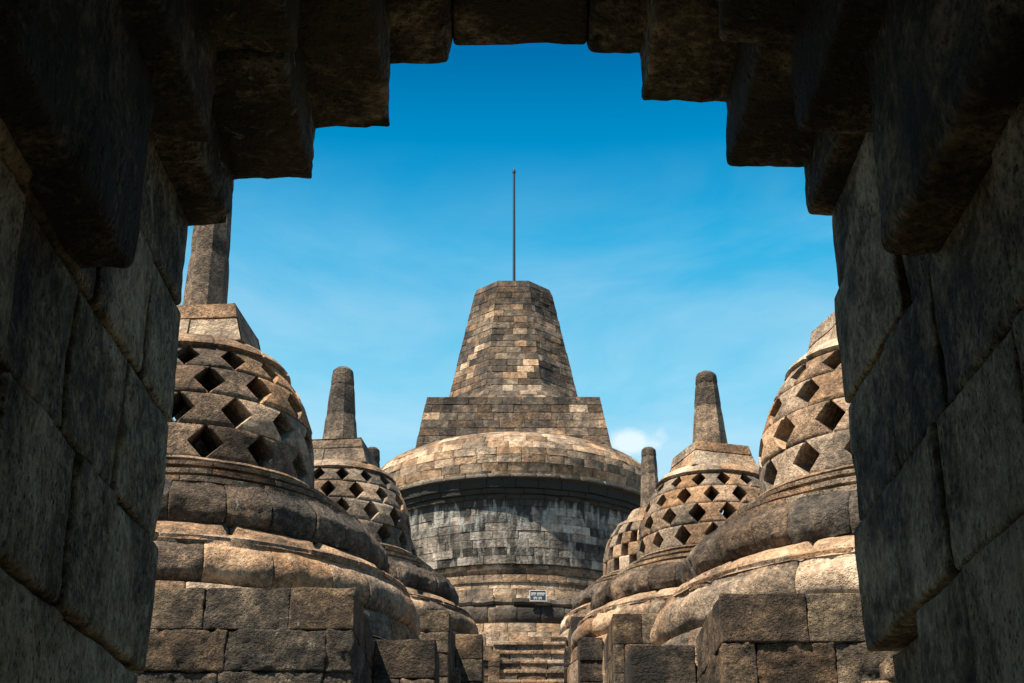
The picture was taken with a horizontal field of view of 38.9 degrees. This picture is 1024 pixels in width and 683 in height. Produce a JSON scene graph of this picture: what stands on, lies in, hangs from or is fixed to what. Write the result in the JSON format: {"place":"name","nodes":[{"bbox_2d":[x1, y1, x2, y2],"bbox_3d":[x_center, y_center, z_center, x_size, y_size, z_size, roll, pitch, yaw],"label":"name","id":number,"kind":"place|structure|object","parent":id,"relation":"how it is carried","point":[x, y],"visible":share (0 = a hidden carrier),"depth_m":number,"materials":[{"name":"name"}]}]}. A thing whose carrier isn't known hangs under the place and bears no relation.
{"place":"outdoors","nodes":[
{"label":"outdoors","id":0,"kind":"place"},
{"bbox_2d":[173,40,838,514],"label":"sky","id":1,"kind":"structure","parent":0,"point":[663,262],"materials":[{"name":"blue"}]},
{"bbox_2d":[483,646,569,682],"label":"round terrace","id":2,"kind":"structure","parent":0,"point":[486,653],"depth_m":30.45,"materials":[{"name":"brown stone"}]},
{"bbox_2d":[368,447,416,555],"bbox_3d":[-3.352,4.977,33.821,4.548,5.256,4.556,-5,-24,10],"label":"perforated stupa","id":3,"kind":"object","parent":2,"relation":"on","point":[375,452],"depth_m":34.64,"materials":[{"name":"grey stone"}]},
{"bbox_2d":[380,281,640,645],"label":"stupa","id":4,"kind":"object","parent":2,"relation":"on","point":[514,475],"visible":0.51,"depth_m":47.45,"materials":[{"name":"grey stone"}]},
{"bbox_2d":[512,169,515,280],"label":"lightning rod","id":5,"kind":"object","parent":4,"relation":"on","point":[514,171],"visible":0.64,"depth_m":56.47,"materials":[{"name":"metal"}]},
{"bbox_2d":[530,590,546,604],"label":"notice board","id":6,"kind":"object","parent":4,"relation":"attached to","point":[538,595],"visible":1,"depth_m":44.55,"materials":[{"name":"metal"}]},
{"bbox_2d":[492,641,564,682],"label":"stone staircase","id":7,"kind":"structure","parent":2,"relation":"attached to","point":[533,662],"depth_m":29.23,"materials":[{"name":"stone"}]},
{"bbox_2d":[488,650,499,682],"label":"block wall","id":8,"kind":"structure","parent":7,"relation":"on","point":[493,664],"depth_m":28.73,"materials":[{"name":"brown stone"}]},
{"bbox_2d":[551,637,566,645],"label":"block wall","id":9,"kind":"structure","parent":2,"relation":"on","point":[558,639],"depth_m":31.94,"materials":[{"name":"brown stone"}]},
{"bbox_2d":[568,616,583,650],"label":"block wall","id":10,"kind":"structure","parent":2,"relation":"on","point":[574,621],"depth_m":30.20,"materials":[{"name":"grey stone"}]},
{"bbox_2d":[559,447,658,645],"bbox_3d":[3.280,4.978,33.824,4.547,5.256,4.552,4,-24,-10],"label":"perforated stupa","id":11,"kind":"object","parent":2,"relation":"on","point":[620,554],"visible":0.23,"depth_m":33.20,"materials":[{"name":"grey stone"}]},
{"bbox_2d":[564,651,572,682],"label":"block wall","id":12,"kind":"structure","parent":0,"point":[567,658],"depth_m":25.49,"materials":[{"name":"brown stone"}]},
{"bbox_2d":[861,658,894,682],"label":"stone block","id":13,"kind":"structure","parent":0,"point":[886,670],"depth_m":10.64,"materials":[{"name":"beige stone"}]},
{"bbox_3d":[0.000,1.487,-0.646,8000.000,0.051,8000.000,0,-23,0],"label":"ground","id":14,"kind":"structure","parent":0,"visible":0},
{"bbox_2d":[0,0,1023,682],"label":"stone gateway","id":15,"kind":"object","parent":14,"relation":"on","point":[136,136],"visible":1,"depth_m":2.57,"materials":[{"name":"grey stone"}]},
{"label":"round terrace","id":16,"kind":"object","parent":14,"relation":"on","visible":0},
{"bbox_2d":[135,587,372,682],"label":"block wall","id":17,"kind":"structure","parent":16,"relation":"on","point":[260,635],"depth_m":11.18,"materials":[{"name":"stone"}]},
{"bbox_2d":[152,180,419,679],"bbox_3d":[-3.359,0.968,15.273,5.055,6.696,5.042,-2,-24,5],"label":"perforated stupa","id":18,"kind":"object","parent":16,"relation":"on","point":[245,503],"visible":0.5,"depth_m":13.82,"materials":[{"name":"stone"}]},
{"bbox_2d":[175,406,209,457],"bbox_3d":[-3.355,1.061,15.241,1.320,1.182,1.237,-2,-24,5],"label":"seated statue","id":19,"kind":"object","parent":18,"relation":"in","point":[199,447],"visible":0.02,"depth_m":14.99,"materials":[{"name":"black stone"}]},
{"bbox_2d":[372,639,439,682],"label":"block wall","id":20,"kind":"structure","parent":16,"relation":"on","point":[408,661],"depth_m":12.71,"materials":[{"name":"stone"}]},
{"bbox_2d":[624,645,695,682],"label":"block wall","id":21,"kind":"structure","parent":16,"relation":"on","point":[660,664],"depth_m":12.74,"materials":[{"name":"stone"}]},
{"bbox_2d":[650,312,860,682],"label":"perforated stupa","id":22,"kind":"object","parent":16,"relation":"on","point":[792,526],"visible":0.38,"depth_m":13.65,"materials":[{"name":"grey stone"}]},
{"bbox_2d":[696,593,900,682],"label":"block wall","id":23,"kind":"structure","parent":16,"relation":"on","point":[782,638],"depth_m":11.18,"materials":[{"name":"stone"}]},
{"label":"round terrace","id":24,"kind":"object","parent":16,"relation":"on","visible":0},
{"bbox_2d":[312,366,483,682],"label":"perforated stupa","id":25,"kind":"object","parent":24,"relation":"on","point":[354,481],"visible":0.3,"depth_m":23.75,"materials":[{"name":"grey stone"}]},
{"bbox_2d":[417,610,454,682],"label":"block wall","id":26,"kind":"structure","parent":24,"relation":"on","point":[436,625],"depth_m":20.10,"materials":[{"name":"stone"}]},
{"bbox_2d":[452,668,460,682],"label":"block wall","id":27,"kind":"structure","parent":24,"relation":"on","point":[456,675],"depth_m":21.23,"materials":[{"name":"stone"}]},
{"bbox_2d":[455,634,483,682],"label":"block wall","id":28,"kind":"structure","parent":24,"relation":"on","point":[469,655],"depth_m":22.12,"materials":[{"name":"brown stone"}]},
{"bbox_2d":[577,637,602,682],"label":"block wall","id":29,"kind":"structure","parent":24,"relation":"on","point":[589,654],"depth_m":22.11,"materials":[{"name":"stone"}]},
{"bbox_2d":[604,613,657,682],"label":"block wall","id":30,"kind":"structure","parent":24,"relation":"on","point":[625,631],"depth_m":20.10,"materials":[{"name":"stone"}]},
{"bbox_2d":[567,370,759,682],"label":"perforated stupa","id":31,"kind":"object","parent":24,"relation":"on","point":[708,462],"visible":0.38,"depth_m":23.59,"materials":[{"name":"grey stone"}]},
{"bbox_2d":[697,495,727,530],"bbox_3d":[3.419,3.165,24.471,1.314,1.183,1.245,3,-24,-7],"label":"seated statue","id":32,"kind":"object","parent":31,"relation":"in","point":[712,498],"visible":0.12,"depth_m":24.51,"materials":[{"name":"black stone"}]}
]}

